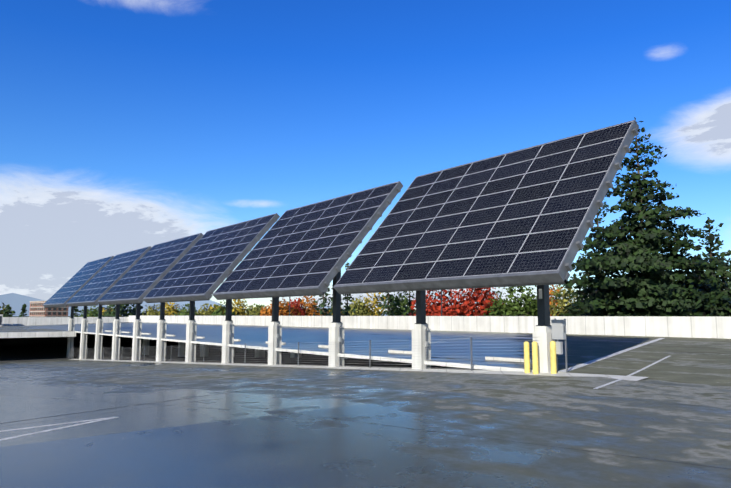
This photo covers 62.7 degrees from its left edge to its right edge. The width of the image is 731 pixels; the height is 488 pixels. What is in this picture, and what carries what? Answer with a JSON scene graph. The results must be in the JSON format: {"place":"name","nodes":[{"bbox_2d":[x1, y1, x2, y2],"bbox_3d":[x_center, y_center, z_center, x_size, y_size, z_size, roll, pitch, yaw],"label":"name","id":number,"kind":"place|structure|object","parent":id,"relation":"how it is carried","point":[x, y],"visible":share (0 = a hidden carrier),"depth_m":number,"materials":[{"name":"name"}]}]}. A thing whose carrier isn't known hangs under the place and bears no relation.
{"place":"outdoors","nodes":[
{"label":"outdoors","id":0,"kind":"place"},
{"bbox_2d":[29,301,68,316],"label":"distant brick building","id":1,"kind":"structure","parent":0,"point":[37,309],"depth_m":484.41,"materials":[{"name":"brown brick"}]},
{"bbox_2d":[0,293,401,315],"bbox_3d":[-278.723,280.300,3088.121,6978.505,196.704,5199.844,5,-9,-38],"label":"distant hills","id":2,"kind":"structure","parent":0,"point":[15,301],"depth_m":4542.95,"materials":[{"name":"green plant"}]},
{"bbox_2d":[0,322,730,487],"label":"parking deck","id":3,"kind":"structure","parent":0,"point":[675,407],"depth_m":10.25,"materials":[{"name":"concrete"}]},
{"bbox_2d":[0,314,2,325],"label":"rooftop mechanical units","id":4,"kind":"object","parent":3,"relation":"on","point":[1,317],"visible":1,"depth_m":88.22,"materials":[{"name":"metal"}]},
{"bbox_2d":[67,271,554,372],"bbox_3d":[-12.965,5.445,41.146,0.540,7.970,60.023,5,-9,-38],"label":"railing","id":5,"kind":"object","parent":3,"relation":"on","point":[422,342],"visible":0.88,"depth_m":30.42,"materials":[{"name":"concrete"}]},
{"bbox_2d":[42,256,113,307],"bbox_3d":[-29.832,4.114,62.472,9.900,6.530,0.660,-8,-52,51],"label":"solar array","id":6,"kind":"object","parent":5,"relation":"on","point":[78,281],"visible":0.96,"depth_m":61.40,"materials":[{"name":"blue glass"}]},
{"bbox_2d":[66,246,151,306],"bbox_3d":[-23.126,3.121,54.096,9.900,6.530,0.660,-8,-52,51],"label":"solar array","id":7,"kind":"object","parent":5,"relation":"on","point":[100,284],"visible":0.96,"depth_m":52.92,"materials":[{"name":"blue glass"}]},
{"bbox_2d":[98,233,202,304],"bbox_3d":[-16.419,2.128,45.720,9.900,6.530,0.660,-8,-52,51],"label":"solar array","id":8,"kind":"object","parent":5,"relation":"on","point":[145,274],"visible":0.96,"depth_m":44.46,"materials":[{"name":"blue glass"}]},
{"bbox_2d":[143,213,279,302],"bbox_3d":[-9.712,1.135,37.344,9.900,6.530,0.660,-8,-52,51],"label":"solar array","id":9,"kind":"object","parent":5,"relation":"on","point":[202,269],"visible":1,"depth_m":36.02,"materials":[{"name":"blue glass"}]},
{"bbox_2d":[212,181,402,299],"bbox_3d":[-3.005,0.142,28.968,9.900,6.530,0.660,-8,-52,51],"label":"solar array","id":10,"kind":"object","parent":5,"relation":"on","point":[307,250],"visible":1,"depth_m":27.61,"materials":[{"name":"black glass"}]},
{"bbox_2d":[333,120,638,293],"bbox_3d":[3.701,-0.850,20.592,9.900,6.530,0.660,-8,-52,51],"label":"solar array","id":11,"kind":"object","parent":5,"relation":"on","point":[524,217],"visible":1,"depth_m":19.08,"materials":[{"name":"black glass"}]},
{"bbox_2d":[0,325,726,468],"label":"parking line markings","id":12,"kind":"object","parent":3,"relation":"on","point":[618,377],"visible":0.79,"depth_m":20.34,"materials":[{"name":"white paint"}]},
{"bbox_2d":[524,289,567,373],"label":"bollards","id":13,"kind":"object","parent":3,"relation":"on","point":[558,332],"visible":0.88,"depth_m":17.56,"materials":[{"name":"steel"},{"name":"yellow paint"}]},
{"bbox_2d":[0,0,730,311],"label":"sky","id":14,"kind":"structure","parent":0,"point":[126,125],"materials":[{"name":"blue"}]},
{"bbox_2d":[2,316,730,338],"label":"parapet walls","id":15,"kind":"structure","parent":0,"point":[692,326],"depth_m":40.99,"materials":[{"name":"concrete"}]},
{"label":"terrain","id":16,"kind":"structure","parent":0,"visible":0},
{"bbox_2d":[3,305,11,316],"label":"conifer","id":17,"kind":"object","parent":16,"relation":"on","point":[6,311],"visible":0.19,"depth_m":127.77,"materials":[{"name":"green plant"}]},
{"bbox_2d":[0,303,14,315],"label":"tree","id":18,"kind":"object","parent":16,"relation":"on","point":[1,311],"visible":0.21,"depth_m":158.92,"materials":[{"name":"green plant"}]},
{"bbox_2d":[19,304,26,316],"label":"conifer","id":19,"kind":"object","parent":16,"relation":"on","point":[24,309],"visible":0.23,"depth_m":138.08,"materials":[{"name":"green plant"}]},
{"bbox_2d":[74,306,80,316],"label":"conifer","id":20,"kind":"object","parent":16,"relation":"on","point":[75,311],"visible":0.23,"depth_m":151.95,"materials":[{"name":"green plant"}]},
{"bbox_2d":[80,306,102,316],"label":"tree","id":21,"kind":"object","parent":16,"relation":"on","point":[89,312],"visible":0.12,"depth_m":134.82,"materials":[{"name":"green plant"}]},
{"bbox_2d":[94,304,146,316],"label":"tree","id":22,"kind":"object","parent":16,"relation":"on","point":[132,312],"visible":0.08,"depth_m":109.65,"materials":[{"name":"green plant"}]},
{"bbox_2d":[142,304,167,315],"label":"tree","id":23,"kind":"object","parent":16,"relation":"on","point":[150,311],"depth_m":121.10,"materials":[{"name":"green plant"}]},
{"bbox_2d":[165,302,179,315],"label":"tree","id":24,"kind":"object","parent":16,"relation":"on","point":[168,307],"visible":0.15,"depth_m":141.29,"materials":[{"name":"yellow plant"}]},
{"bbox_2d":[171,304,203,315],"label":"tree","id":25,"kind":"object","parent":16,"relation":"on","point":[184,312],"visible":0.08,"depth_m":127.92,"materials":[{"name":"green plant"}]},
{"bbox_2d":[196,303,214,315],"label":"tree","id":26,"kind":"object","parent":16,"relation":"on","point":[206,312],"visible":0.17,"depth_m":143.41,"materials":[{"name":"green plant"}]},
{"bbox_2d":[209,300,238,315],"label":"tree","id":27,"kind":"object","parent":16,"relation":"on","point":[216,312],"visible":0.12,"depth_m":120.45,"materials":[{"name":"green plant"}]},
{"bbox_2d":[232,299,248,315],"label":"tree","id":28,"kind":"object","parent":16,"relation":"on","point":[238,303],"visible":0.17,"depth_m":125.97,"materials":[{"name":"yellow plant"}]},
{"bbox_2d":[244,304,267,315],"bbox_3d":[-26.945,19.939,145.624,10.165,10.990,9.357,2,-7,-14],"label":"tree","id":29,"kind":"object","parent":16,"relation":"on","point":[254,311],"visible":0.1,"depth_m":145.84,"materials":[{"name":"green plant"}]},
{"bbox_2d":[260,299,300,315],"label":"tree","id":30,"kind":"object","parent":16,"relation":"on","point":[283,308],"visible":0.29,"depth_m":116.87,"materials":[{"name":"orange plant"}]},
{"bbox_2d":[282,298,305,315],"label":"tree","id":31,"kind":"object","parent":16,"relation":"on","point":[300,310],"visible":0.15,"depth_m":122.81,"materials":[{"name":"red plant"}]},
{"bbox_2d":[300,296,328,315],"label":"tree","id":32,"kind":"object","parent":16,"relation":"on","point":[309,304],"visible":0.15,"depth_m":126.32,"materials":[{"name":"orange plant"}]},
{"bbox_2d":[310,287,332,315],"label":"conifer","id":33,"kind":"object","parent":16,"relation":"on","point":[323,310],"visible":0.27,"depth_m":113.93,"materials":[{"name":"green plant"}]},
{"bbox_2d":[329,285,344,315],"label":"conifer","id":34,"kind":"object","parent":16,"relation":"on","point":[331,306],"visible":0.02,"depth_m":124.00,"materials":[{"name":"green plant"}]},
{"bbox_2d":[341,262,357,315],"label":"conifer","id":35,"kind":"object","parent":16,"relation":"on","point":[347,297],"visible":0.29,"depth_m":128.85,"materials":[{"name":"green plant"}]},
{"bbox_2d":[348,296,381,315],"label":"tree","id":36,"kind":"object","parent":16,"relation":"on","point":[360,307],"visible":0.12,"depth_m":108.76,"materials":[{"name":"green plant"}]},
{"bbox_2d":[289,290,441,315],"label":"street light poles","id":37,"kind":"object","parent":16,"relation":"on","point":[441,304],"depth_m":81.01,"materials":[{"name":"metal"}]},
{"bbox_2d":[364,293,387,315],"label":"tree","id":38,"kind":"object","parent":16,"relation":"on","point":[372,304],"visible":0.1,"depth_m":110.76,"materials":[{"name":"yellow plant"}]},
{"bbox_2d":[378,292,396,315],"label":"conifer","id":39,"kind":"object","parent":16,"relation":"on","point":[388,297],"visible":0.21,"depth_m":107.10,"materials":[{"name":"green plant"}]},
{"bbox_2d":[387,292,410,315],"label":"tree","id":40,"kind":"object","parent":16,"relation":"on","point":[400,301],"visible":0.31,"depth_m":110.59,"materials":[{"name":"green plant"}]},
{"bbox_2d":[402,291,415,314],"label":"tree","id":41,"kind":"object","parent":16,"relation":"on","point":[409,296],"visible":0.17,"depth_m":116.95,"materials":[{"name":"green plant"}]},
{"bbox_2d":[406,289,464,315],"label":"tree","id":42,"kind":"object","parent":16,"relation":"on","point":[428,302],"visible":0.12,"depth_m":89.68,"materials":[{"name":"red plant"}]},
{"bbox_2d":[426,288,496,315],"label":"tree","id":43,"kind":"object","parent":16,"relation":"on","point":[466,306],"visible":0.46,"depth_m":88.71,"materials":[{"name":"red plant"}]},
{"bbox_2d":[456,287,497,315],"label":"tree","id":44,"kind":"object","parent":16,"relation":"on","point":[490,294],"visible":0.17,"depth_m":93.48,"materials":[{"name":"red plant"}]},
{"bbox_2d":[482,285,550,315],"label":"tree","id":45,"kind":"object","parent":16,"relation":"on","point":[513,308],"visible":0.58,"depth_m":85.10,"materials":[{"name":"green plant"}]},
{"bbox_2d":[549,284,562,315],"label":"tree","id":46,"kind":"object","parent":16,"relation":"on","point":[551,295],"depth_m":94.81,"materials":[{"name":"orange plant"}]},
{"bbox_2d":[550,284,576,315],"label":"tree","id":47,"kind":"object","parent":16,"relation":"on","point":[562,302],"visible":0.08,"depth_m":89.55,"materials":[{"name":"yellow plant"}]},
{"bbox_2d":[553,199,623,315],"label":"fir tree","id":48,"kind":"object","parent":16,"relation":"on","point":[599,275],"visible":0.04,"depth_m":69.03,"materials":[{"name":"green plant"}]},
{"bbox_2d":[559,117,730,315],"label":"fir tree","id":49,"kind":"object","parent":16,"relation":"on","point":[651,283],"visible":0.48,"depth_m":58.13,"materials":[{"name":"green plant"}]},
{"bbox_2d":[687,217,730,316],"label":"fir tree","id":50,"kind":"object","parent":16,"relation":"on","point":[722,310],"visible":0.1,"depth_m":68.49,"materials":[{"name":"green plant"}]}
]}

